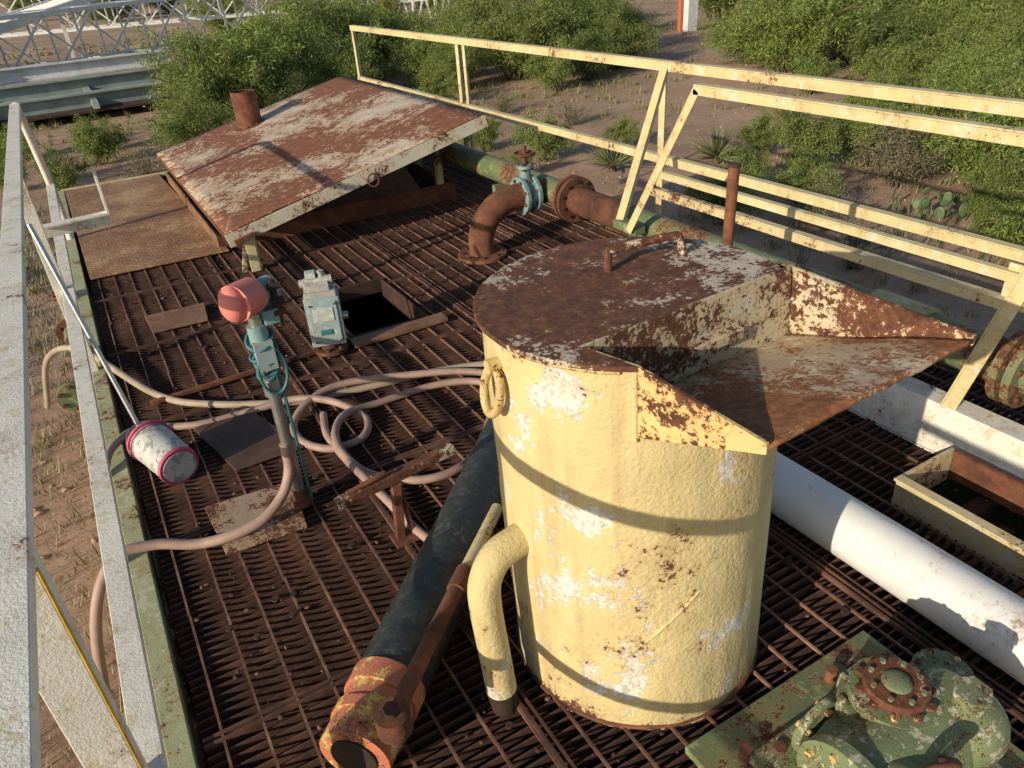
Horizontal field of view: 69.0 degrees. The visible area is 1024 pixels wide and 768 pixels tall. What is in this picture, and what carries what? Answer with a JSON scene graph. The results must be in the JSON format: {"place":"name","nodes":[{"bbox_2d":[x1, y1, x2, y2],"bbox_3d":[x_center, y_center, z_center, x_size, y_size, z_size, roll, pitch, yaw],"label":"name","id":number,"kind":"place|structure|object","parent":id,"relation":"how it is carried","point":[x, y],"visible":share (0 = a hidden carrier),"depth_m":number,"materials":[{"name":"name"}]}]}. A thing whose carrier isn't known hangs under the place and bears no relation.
{"place":"outdoors","nodes":[
{"label":"outdoors","id":0,"kind":"place"},
{"bbox_2d":[0,0,1023,767],"bbox_3d":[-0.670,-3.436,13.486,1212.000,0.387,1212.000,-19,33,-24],"label":"ground","id":1,"kind":"structure","parent":0,"point":[592,122],"depth_m":13.81,"materials":[{"name":"soil"}]},
{"bbox_2d":[0,135,35,195],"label":"desert shrub","id":2,"kind":"object","parent":1,"relation":"on","point":[2,161],"visible":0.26,"depth_m":15.47,"materials":[{"name":"green plant"}]},
{"bbox_2d":[0,0,95,86],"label":"catwalk ramp","id":3,"kind":"structure","parent":1,"relation":"on","point":[9,25],"depth_m":32.03,"materials":[{"name":"white metal"}]},
{"bbox_2d":[22,145,98,190],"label":"desert shrub","id":4,"kind":"object","parent":1,"relation":"on","point":[62,175],"visible":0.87,"depth_m":15.04,"materials":[{"name":"green plant"}]},
{"bbox_2d":[0,49,182,124],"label":"rig substructure","id":5,"kind":"object","parent":1,"relation":"on","point":[79,93],"visible":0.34,"depth_m":25.16,"materials":[{"name":"white metal"}]},
{"bbox_2d":[62,117,132,166],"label":"desert shrub","id":6,"kind":"object","parent":1,"relation":"on","point":[95,145],"visible":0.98,"depth_m":17.35,"materials":[{"name":"green plant"}]},
{"bbox_2d":[69,112,127,148],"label":"desert shrub","id":7,"kind":"object","parent":1,"relation":"on","point":[85,119],"visible":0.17,"depth_m":18.91,"materials":[{"name":"green plant"}]},
{"bbox_2d":[86,0,141,22],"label":"scrub tree","id":8,"kind":"object","parent":1,"relation":"on","point":[109,11],"visible":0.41,"depth_m":74.65,"materials":[{"name":"green plant"}]},
{"bbox_2d":[119,145,167,177],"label":"desert shrub","id":9,"kind":"object","parent":1,"relation":"on","point":[140,168],"visible":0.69,"depth_m":15.44,"materials":[{"name":"green plant"}]},
{"bbox_2d":[116,66,235,165],"bbox_3d":[-7.485,-6.241,17.290,3.209,2.039,2.600,-6,30,-4],"label":"mesquite tree","id":10,"kind":"object","parent":1,"relation":"on","point":[190,123],"visible":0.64,"depth_m":17.02,"materials":[{"name":"green plant"}]},
{"bbox_2d":[125,19,291,129],"bbox_3d":[-7.661,-8.020,19.392,4.255,3.055,3.934,-10,31,-10],"label":"mesquite tree","id":11,"kind":"object","parent":1,"relation":"on","point":[212,83],"visible":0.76,"depth_m":18.96,"materials":[{"name":"green plant"}]},
{"bbox_2d":[166,0,250,34],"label":"scrub tree","id":12,"kind":"object","parent":1,"relation":"on","point":[215,23],"visible":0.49,"depth_m":51.95,"materials":[{"name":"green plant"}]},
{"bbox_2d":[0,0,424,80],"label":"lying derrick mast","id":13,"kind":"object","parent":1,"relation":"on","point":[92,7],"visible":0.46,"depth_m":33.37,"materials":[{"name":"white metal"}]},
{"bbox_2d":[156,1,310,107],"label":"mesquite tree","id":14,"kind":"object","parent":1,"relation":"on","point":[247,33],"visible":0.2,"depth_m":20.26,"materials":[{"name":"green plant"}]},
{"bbox_2d":[249,67,330,109],"bbox_3d":[-5.874,-7.796,20.171,2.458,1.567,2.697,-7,30,-4],"label":"mesquite tree","id":15,"kind":"object","parent":1,"relation":"on","point":[297,83],"visible":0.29,"depth_m":19.67,"materials":[{"name":"green plant"}]},
{"bbox_2d":[193,0,399,89],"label":"mesquite tree","id":16,"kind":"object","parent":1,"relation":"on","point":[332,45],"visible":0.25,"depth_m":22.52,"materials":[{"name":"green plant"}]},
{"bbox_2d":[253,0,392,75],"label":"mesquite tree","id":17,"kind":"object","parent":1,"relation":"on","point":[343,20],"visible":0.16,"depth_m":24.57,"materials":[{"name":"green plant"}]},
{"bbox_2d":[268,0,419,78],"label":"mesquite tree","id":18,"kind":"object","parent":1,"relation":"on","point":[395,19],"visible":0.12,"depth_m":26.63,"materials":[{"name":"green plant"}]},
{"bbox_2d":[293,25,395,85],"bbox_3d":[-5.079,-9.321,21.800,3.033,2.379,3.744,-3,30,2],"label":"mesquite tree","id":19,"kind":"object","parent":1,"relation":"on","point":[336,67],"visible":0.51,"depth_m":21.43,"materials":[{"name":"green plant"}]},
{"bbox_2d":[283,0,438,72],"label":"mesquite tree","id":20,"kind":"object","parent":1,"relation":"on","point":[367,1],"visible":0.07,"depth_m":28.36,"materials":[{"name":"green plant"}]},
{"bbox_2d":[325,0,424,59],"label":"mesquite tree","id":21,"kind":"object","parent":1,"relation":"on","point":[395,3],"visible":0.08,"depth_m":31.01,"materials":[{"name":"green plant"}]},
{"bbox_2d":[384,0,487,54],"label":"mesquite tree","id":22,"kind":"object","parent":1,"relation":"on","point":[415,19],"visible":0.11,"depth_m":26.44,"materials":[{"name":"green plant"}]},
{"bbox_2d":[414,63,458,98],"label":"desert shrub","id":23,"kind":"object","parent":1,"relation":"on","point":[439,87],"visible":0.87,"depth_m":21.05,"materials":[{"name":"green plant"}]},
{"bbox_2d":[379,0,497,82],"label":"mesquite tree","id":24,"kind":"object","parent":1,"relation":"on","point":[414,50],"visible":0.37,"depth_m":24.05,"materials":[{"name":"green plant"}]},
{"bbox_2d":[394,21,494,92],"bbox_3d":[-1.893,-9.940,22.690,3.209,2.039,2.600,-27,37,-33],"label":"mesquite tree","id":25,"kind":"object","parent":1,"relation":"on","point":[447,56],"visible":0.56,"depth_m":22.46,"materials":[{"name":"green plant"}]},
{"bbox_2d":[435,0,515,60],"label":"mesquite tree","id":26,"kind":"object","parent":1,"relation":"on","point":[480,14],"visible":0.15,"depth_m":29.07,"materials":[{"name":"green plant"}]},
{"bbox_2d":[456,110,506,151],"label":"desert shrub","id":27,"kind":"object","parent":1,"relation":"on","point":[486,136],"visible":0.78,"depth_m":16.07,"materials":[{"name":"green plant"}]},
{"bbox_2d":[0,0,1021,767],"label":"dry grass tufts","id":28,"kind":"object","parent":1,"relation":"on","point":[528,108],"visible":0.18,"depth_m":10.86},
{"bbox_2d":[446,0,594,80],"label":"mesquite tree","id":29,"kind":"object","parent":1,"relation":"on","point":[529,27],"visible":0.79,"depth_m":23.13,"materials":[{"name":"green plant"}]},
{"bbox_2d":[29,27,1023,686],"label":"pebbles and clods","id":30,"kind":"object","parent":1,"relation":"on","point":[37,511],"visible":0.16,"depth_m":8.96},
{"bbox_2d":[465,0,603,73],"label":"mesquite tree","id":31,"kind":"object","parent":1,"relation":"on","point":[564,21],"visible":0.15,"depth_m":24.25,"materials":[{"name":"green plant"}]},
{"bbox_2d":[48,155,1023,767],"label":"steel mud pit","id":32,"kind":"object","parent":1,"relation":"on","point":[168,673],"visible":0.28,"depth_m":3.25,"materials":[{"name":"paint"}]},
{"bbox_2d":[0,102,167,767],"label":"white handrail","id":33,"kind":"object","parent":32,"relation":"attached to","point":[45,653],"visible":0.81,"depth_m":1.33,"materials":[{"name":"metal"}]},
{"bbox_2d":[150,277,447,405],"bbox_3d":[-1.226,-0.240,4.144,1.540,0.152,0.855,-19,33,-24],"label":"deck hatch rim","id":34,"kind":"object","parent":32,"relation":"on","point":[363,289],"visible":0.56,"depth_m":4.07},
{"bbox_2d":[83,155,1023,767],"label":"rusty steel grating","id":35,"kind":"object","parent":32,"relation":"on","point":[285,619],"visible":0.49,"depth_m":2.73,"materials":[{"name":"metal"}]},
{"bbox_2d":[26,223,139,425],"bbox_3d":[-1.754,-0.195,3.098,0.395,0.918,0.022,19,37,34],"label":"leaning steel rod","id":36,"kind":"object","parent":35,"relation":"attached to","point":[73,306],"visible":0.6,"depth_m":3.07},
{"bbox_2d":[65,174,228,279],"bbox_3d":[-3.199,-1.427,6.309,0.940,0.012,3.000,-19,33,-24],"label":"tread plate cover","id":37,"kind":"object","parent":35,"relation":"on","point":[154,220],"visible":0.93,"depth_m":5.91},
{"bbox_2d":[126,420,198,484],"bbox_3d":[-1.424,0.264,3.014,0.335,0.192,0.186,22,39,37],"label":"tipped plastic bucket","id":38,"kind":"object","parent":35,"relation":"on","point":[163,451],"visible":1,"depth_m":2.94,"materials":[{"name":"plastic"}]},
{"bbox_2d":[144,303,207,333],"bbox_3d":[-1.953,-0.389,4.366,0.340,0.010,0.300,-19,33,-24],"label":"rusty plate","id":39,"kind":"object","parent":35,"relation":"on","point":[176,318],"visible":1,"depth_m":4.35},
{"bbox_2d":[89,443,293,692],"bbox_3d":[-1.129,0.689,2.649,0.870,0.808,0.182,-22,35,-28],"label":"rubber hose","id":40,"kind":"object","parent":35,"relation":"on","point":[99,588],"visible":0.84,"depth_m":2.58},
{"bbox_2d":[194,406,303,470],"bbox_3d":[-1.147,0.235,3.193,0.271,0.009,0.516,-29,38,-36],"label":"rusty cover plate","id":41,"kind":"object","parent":35,"relation":"on","point":[240,442],"visible":1,"depth_m":3.19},
{"bbox_2d":[204,484,312,554],"bbox_3d":[-0.914,0.468,2.735,0.360,0.035,0.330,-19,33,-24],"label":"post base plate","id":42,"kind":"object","parent":35,"relation":"on","point":[236,512],"visible":0.72,"depth_m":2.72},
{"bbox_2d":[218,275,313,501],"bbox_3d":[-0.806,0.059,2.538,0.132,0.895,0.214,14,35,28],"label":"gauge post","id":43,"kind":"object","parent":42,"relation":"on","point":[250,299],"visible":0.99,"depth_m":2.41,"materials":[{"name":"metal"}]},
{"bbox_2d":[42,345,483,408],"bbox_3d":[-1.428,0.151,3.853,3.178,0.573,0.616,4,31,14],"label":"rubber hose","id":44,"kind":"object","parent":35,"relation":"on","point":[128,378],"visible":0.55,"depth_m":3.54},
{"bbox_2d":[106,368,482,665],"bbox_3d":[-0.829,0.379,3.410,1.880,0.651,0.850,-19,33,-24],"label":"rubber hose","id":45,"kind":"object","parent":35,"relation":"on","point":[317,396],"visible":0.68,"depth_m":3.35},
{"bbox_2d":[157,75,487,271],"bbox_3d":[-1.775,-1.944,6.322,1.979,0.778,3.110,-19,33,-24],"label":"raised hatch lid","id":46,"kind":"object","parent":35,"relation":"on","point":[338,150],"visible":0.98,"depth_m":5.81,"materials":[{"name":"paint"}]},
{"bbox_2d":[229,89,264,131],"bbox_3d":[-2.482,-2.556,6.972,0.295,0.352,0.300,-19,33,-24],"label":"rusty vent pipe","id":47,"kind":"object","parent":46,"relation":"on","point":[245,105],"visible":0.94,"depth_m":6.89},
{"bbox_2d":[298,269,348,358],"bbox_3d":[-0.942,-0.361,3.776,0.213,0.455,0.174,-19,33,-24],"label":"flow meter box","id":48,"kind":"object","parent":35,"relation":"on","point":[325,315],"visible":1,"depth_m":3.71,"materials":[{"name":"grey metal"}]},
{"bbox_2d":[320,411,428,541],"bbox_3d":[-0.495,0.361,2.856,0.156,0.070,1.253,-25,36,-32],"label":"rubber hose","id":49,"kind":"object","parent":35,"relation":"on","point":[362,475],"visible":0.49,"depth_m":2.85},
{"bbox_2d":[333,442,454,548],"bbox_3d":[-0.373,0.403,2.539,0.444,0.306,0.097,-19,33,-24],"label":"rusty pipe stand","id":50,"kind":"object","parent":35,"relation":"on","point":[402,535],"visible":0.93,"depth_m":2.51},
{"bbox_2d":[331,377,488,484],"bbox_3d":[-0.341,0.169,3.164,0.822,0.074,0.697,-19,33,-24],"label":"rubber hose","id":51,"kind":"object","parent":35,"relation":"on","point":[343,453],"visible":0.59,"depth_m":3.20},
{"bbox_2d":[319,418,502,767],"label":"black wrapped pipe","id":52,"kind":"object","parent":35,"relation":"on","point":[349,738],"visible":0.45,"depth_m":2.03,"materials":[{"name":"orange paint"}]},
{"bbox_2d":[373,503,502,748],"bbox_3d":[-0.169,0.677,2.056,0.806,0.289,0.083,-62,62,-56],"label":"rusty lever bar","id":53,"kind":"object","parent":52,"relation":"attached to","point":[393,719],"visible":0.85,"depth_m":1.83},
{"bbox_2d":[405,142,1023,407],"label":"green pipeline","id":54,"kind":"object","parent":35,"relation":"on","point":[523,187],"visible":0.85,"depth_m":4.70,"materials":[{"name":"paint"}]},
{"bbox_2d":[467,231,976,729],"bbox_3d":[0.340,0.268,1.871,0.974,1.154,0.897,-19,33,-24],"label":"cylindrical steel tank","id":55,"kind":"object","parent":35,"relation":"on","point":[653,403],"visible":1,"depth_m":1.66,"materials":[{"name":"metal"}]},
{"bbox_2d":[685,631,1023,767],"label":"green gear pump","id":56,"kind":"object","parent":35,"relation":"on","point":[862,699],"visible":1,"depth_m":1.70,"materials":[{"name":"paint"}]},
{"bbox_2d":[771,452,1023,684],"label":"white plastic pipe","id":57,"kind":"object","parent":35,"relation":"on","point":[978,612],"visible":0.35,"depth_m":2.14,"materials":[{"name":"plastic"}]},
{"bbox_2d":[846,376,1023,481],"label":"cream channel beam","id":58,"kind":"structure","parent":35,"relation":"on","point":[914,409],"depth_m":2.77,"materials":[{"name":"metal"}]},
{"bbox_2d":[613,68,1023,409],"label":"guard rail","id":59,"kind":"object","parent":58,"relation":"on","point":[1007,302],"visible":1,"depth_m":2.80,"materials":[{"name":"metal"}]},
{"bbox_2d":[349,25,1023,262],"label":"cream handrail","id":60,"kind":"object","parent":32,"relation":"attached to","point":[1013,107],"visible":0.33,"depth_m":4.03,"materials":[{"name":"metal"}]},
{"bbox_2d":[890,447,1023,595],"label":"open pit coaming","id":61,"kind":"object","parent":32,"relation":"on","point":[1000,546],"visible":0.64,"depth_m":2.52,"materials":[{"name":"beige paint"}]},
{"bbox_2d":[508,109,577,162],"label":"desert shrub","id":62,"kind":"object","parent":1,"relation":"on","point":[544,143],"visible":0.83,"depth_m":15.06,"materials":[{"name":"green plant"}]},
{"bbox_2d":[517,35,575,91],"bbox_3d":[1.207,-9.278,21.642,1.628,1.592,2.166,-23,35,-29],"label":"mesquite tree","id":63,"kind":"object","parent":1,"relation":"on","point":[550,71],"visible":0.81,"depth_m":21.69,"materials":[{"name":"green plant"}]},
{"bbox_2d":[491,0,616,44],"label":"mesquite tree","id":64,"kind":"object","parent":1,"relation":"on","point":[580,9],"visible":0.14,"depth_m":26.10,"materials":[{"name":"green plant"}]},
{"bbox_2d":[553,97,597,125],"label":"desert shrub","id":65,"kind":"object","parent":1,"relation":"on","point":[569,118],"visible":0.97,"depth_m":17.94,"materials":[{"name":"grey plant"}]},
{"bbox_2d":[544,26,634,81],"bbox_3d":[2.355,-10.237,23.045,2.622,1.672,2.877,24,40,39],"label":"mesquite tree","id":66,"kind":"object","parent":1,"relation":"on","point":[588,41],"visible":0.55,"depth_m":22.80,"materials":[{"name":"green plant"}]},
{"bbox_2d":[575,128,644,171],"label":"yucca plant","id":67,"kind":"object","parent":1,"relation":"on","point":[611,162],"visible":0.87,"depth_m":14.16,"materials":[{"name":"green plant"}]},
{"bbox_2d":[567,0,665,68],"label":"mesquite tree","id":68,"kind":"object","parent":1,"relation":"on","point":[636,41],"visible":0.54,"depth_m":24.30,"materials":[{"name":"green plant"}]},
{"bbox_2d":[601,112,640,144],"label":"desert shrub","id":69,"kind":"object","parent":1,"relation":"on","point":[624,128],"visible":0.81,"depth_m":15.79,"materials":[{"name":"green plant"}]},
{"bbox_2d":[578,0,674,46],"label":"mesquite tree","id":70,"kind":"object","parent":1,"relation":"on","point":[630,14],"visible":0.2,"depth_m":28.26,"materials":[{"name":"green plant"}]},
{"bbox_2d":[677,0,698,31],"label":"orange and white marker post","id":71,"kind":"object","parent":1,"relation":"on","point":[687,11],"visible":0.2,"depth_m":34.33,"materials":[{"name":"metal"}]},
{"bbox_2d":[685,124,755,163],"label":"yucca plant","id":72,"kind":"object","parent":1,"relation":"on","point":[717,148],"visible":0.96,"depth_m":14.20,"materials":[{"name":"green plant"}]},
{"bbox_2d":[678,150,768,231],"bbox_3d":[3.133,-2.811,10.968,1.444,1.061,1.085,19,37,34],"label":"desert shrub","id":73,"kind":"object","parent":1,"relation":"on","point":[713,199],"visible":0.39,"depth_m":10.95,"materials":[{"name":"green plant"}]},
{"bbox_2d":[698,0,749,21],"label":"scrub tree","id":74,"kind":"object","parent":1,"relation":"on","point":[716,6],"visible":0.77,"depth_m":37.80,"materials":[{"name":"green plant"}]},
{"bbox_2d":[686,0,794,64],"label":"mesquite tree","id":75,"kind":"object","parent":1,"relation":"on","point":[718,42],"visible":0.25,"depth_m":23.43,"materials":[{"name":"green plant"}]},
{"bbox_2d":[730,142,774,178],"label":"desert shrub","id":76,"kind":"object","parent":1,"relation":"on","point":[752,162],"visible":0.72,"depth_m":12.59,"materials":[{"name":"green plant"}]},
{"bbox_2d":[731,107,791,153],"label":"desert shrub","id":77,"kind":"object","parent":1,"relation":"on","point":[758,136],"visible":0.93,"depth_m":14.60,"materials":[{"name":"green plant"}]},
{"bbox_2d":[707,0,889,73],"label":"mesquite tree","id":78,"kind":"object","parent":1,"relation":"on","point":[797,32],"visible":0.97,"depth_m":20.84,"materials":[{"name":"green plant"}]},
{"bbox_2d":[766,143,847,205],"bbox_3d":[4.575,-3.188,11.581,1.263,0.929,0.950,11,34,25],"label":"desert shrub","id":79,"kind":"object","parent":1,"relation":"on","point":[799,169],"visible":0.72,"depth_m":11.53,"materials":[{"name":"green plant"}]},
{"bbox_2d":[772,108,843,168],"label":"desert shrub","id":80,"kind":"object","parent":1,"relation":"on","point":[796,130],"visible":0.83,"depth_m":13.13,"materials":[{"name":"green plant"}]},
{"bbox_2d":[727,0,891,64],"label":"mesquite tree","id":81,"kind":"object","parent":1,"relation":"on","point":[846,13],"visible":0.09,"depth_m":21.50,"materials":[{"name":"green plant"}]},
{"bbox_2d":[789,47,844,94],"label":"desert shrub","id":82,"kind":"object","parent":1,"relation":"on","point":[809,69],"visible":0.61,"depth_m":19.11,"materials":[{"name":"green plant"}]},
{"bbox_2d":[790,170,879,230],"bbox_3d":[4.512,-2.562,10.568,1.177,0.867,1.001,6,32,17],"label":"desert shrub","id":83,"kind":"object","parent":1,"relation":"on","point":[821,211],"visible":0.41,"depth_m":10.57,"materials":[{"name":"green plant"}]},
{"bbox_2d":[807,202,908,273],"bbox_3d":[4.266,-1.787,9.241,1.001,0.867,1.177,22,39,38],"label":"desert shrub","id":84,"kind":"object","parent":1,"relation":"on","point":[864,243],"visible":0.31,"depth_m":9.24,"materials":[{"name":"green plant"}]},
{"bbox_2d":[815,79,907,168],"bbox_3d":[6.347,-4.614,13.380,1.492,1.459,1.985,-11,31,-11],"label":"desert shrub","id":85,"kind":"object","parent":1,"relation":"on","point":[848,127],"visible":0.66,"depth_m":13.41,"materials":[{"name":"green plant"}]},
{"bbox_2d":[817,0,938,62],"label":"mesquite tree","id":86,"kind":"object","parent":1,"relation":"on","point":[844,58],"visible":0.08,"depth_m":22.02,"materials":[{"name":"green plant"}]},
{"bbox_2d":[810,0,958,77],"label":"mesquite tree","id":87,"kind":"object","parent":1,"relation":"on","point":[878,33],"visible":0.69,"depth_m":20.11,"materials":[{"name":"green plant"}]},
{"bbox_2d":[846,36,932,83],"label":"desert shrub","id":88,"kind":"object","parent":1,"relation":"on","point":[907,61],"visible":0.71,"depth_m":18.49,"materials":[{"name":"green plant"}]},
{"bbox_2d":[863,65,924,106],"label":"desert shrub","id":89,"kind":"object","parent":1,"relation":"on","point":[900,81],"visible":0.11,"depth_m":16.35,"materials":[{"name":"green plant"}]},
{"bbox_2d":[843,101,957,189],"bbox_3d":[6.295,-3.800,12.019,1.627,1.409,1.913,-15,32,-18],"label":"desert shrub","id":90,"kind":"object","parent":1,"relation":"on","point":[893,166],"visible":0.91,"depth_m":12.12,"materials":[{"name":"green plant"}]},
{"bbox_2d":[864,127,938,179],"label":"desert shrub","id":91,"kind":"object","parent":1,"relation":"on","point":[896,153],"visible":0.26,"depth_m":12.44,"materials":[{"name":"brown plant"}]},
{"bbox_2d":[863,187,968,218],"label":"prickly pear cactus","id":92,"kind":"object","parent":1,"relation":"on","point":[946,199],"visible":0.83,"depth_m":10.81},
{"bbox_2d":[876,67,980,156],"bbox_3d":[7.428,-4.829,13.496,1.628,1.592,2.166,10,33,23],"label":"desert shrub","id":93,"kind":"object","parent":1,"relation":"on","point":[935,111],"visible":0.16,"depth_m":13.17,"materials":[{"name":"green plant"}]},
{"bbox_2d":[921,66,989,134],"bbox_3d":[8.691,-5.596,14.808,1.492,1.459,1.985,-9,30,-8],"label":"desert shrub","id":94,"kind":"object","parent":1,"relation":"on","point":[934,74],"visible":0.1,"depth_m":14.49,"materials":[{"name":"green plant"}]},
{"bbox_2d":[908,0,1023,60],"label":"mesquite tree","id":95,"kind":"object","parent":1,"relation":"on","point":[970,6],"visible":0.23,"depth_m":20.12,"materials":[{"name":"green plant"}]},
{"bbox_2d":[910,72,1023,188],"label":"desert shrub","id":96,"kind":"object","parent":1,"relation":"on","point":[971,148],"visible":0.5,"depth_m":11.50,"materials":[{"name":"green plant"}]},
{"bbox_2d":[911,10,1023,87],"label":"mesquite tree","id":97,"kind":"object","parent":1,"relation":"on","point":[930,71],"visible":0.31,"depth_m":17.47,"materials":[{"name":"green plant"}]},
{"bbox_2d":[912,0,1023,73],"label":"mesquite tree","id":98,"kind":"object","parent":1,"relation":"on","point":[949,31],"visible":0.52,"depth_m":19.09,"materials":[{"name":"green plant"}]},
{"bbox_2d":[934,36,1023,94],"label":"desert shrub","id":99,"kind":"object","parent":1,"relation":"on","point":[965,65],"visible":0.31,"depth_m":15.44,"materials":[{"name":"green plant"}]},
{"bbox_2d":[948,73,1023,121],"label":"desert shrub","id":100,"kind":"object","parent":1,"relation":"on","point":[978,90],"visible":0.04,"depth_m":13.45,"materials":[{"name":"green plant"}]},
{"bbox_2d":[953,170,1023,237],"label":"desert shrub","id":101,"kind":"object","parent":1,"relation":"on","point":[983,204],"visible":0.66,"depth_m":9.84,"materials":[{"name":"green plant"}]},
{"bbox_2d":[960,59,1023,157],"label":"desert shrub","id":102,"kind":"object","parent":1,"relation":"on","point":[1001,89],"visible":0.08,"depth_m":12.24,"materials":[{"name":"green plant"}]},
{"bbox_2d":[964,159,1023,264],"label":"desert shrub","id":103,"kind":"object","parent":1,"relation":"on","point":[1011,229],"visible":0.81,"depth_m":8.78,"materials":[{"name":"green plant"}]},
{"bbox_2d":[974,148,1023,217],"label":"desert shrub","id":104,"kind":"object","parent":1,"relation":"on","point":[1004,170],"visible":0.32,"depth_m":10.36,"materials":[{"name":"green plant"}]},
{"bbox_2d":[722,162,740,245],"bbox_3d":[0.807,-0.307,2.868,0.140,1.069,0.140,-19,33,-24],"label":"rusty upright post","id":105,"kind":"object","parent":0,"point":[731,201],"visible":0.23,"depth_m":2.66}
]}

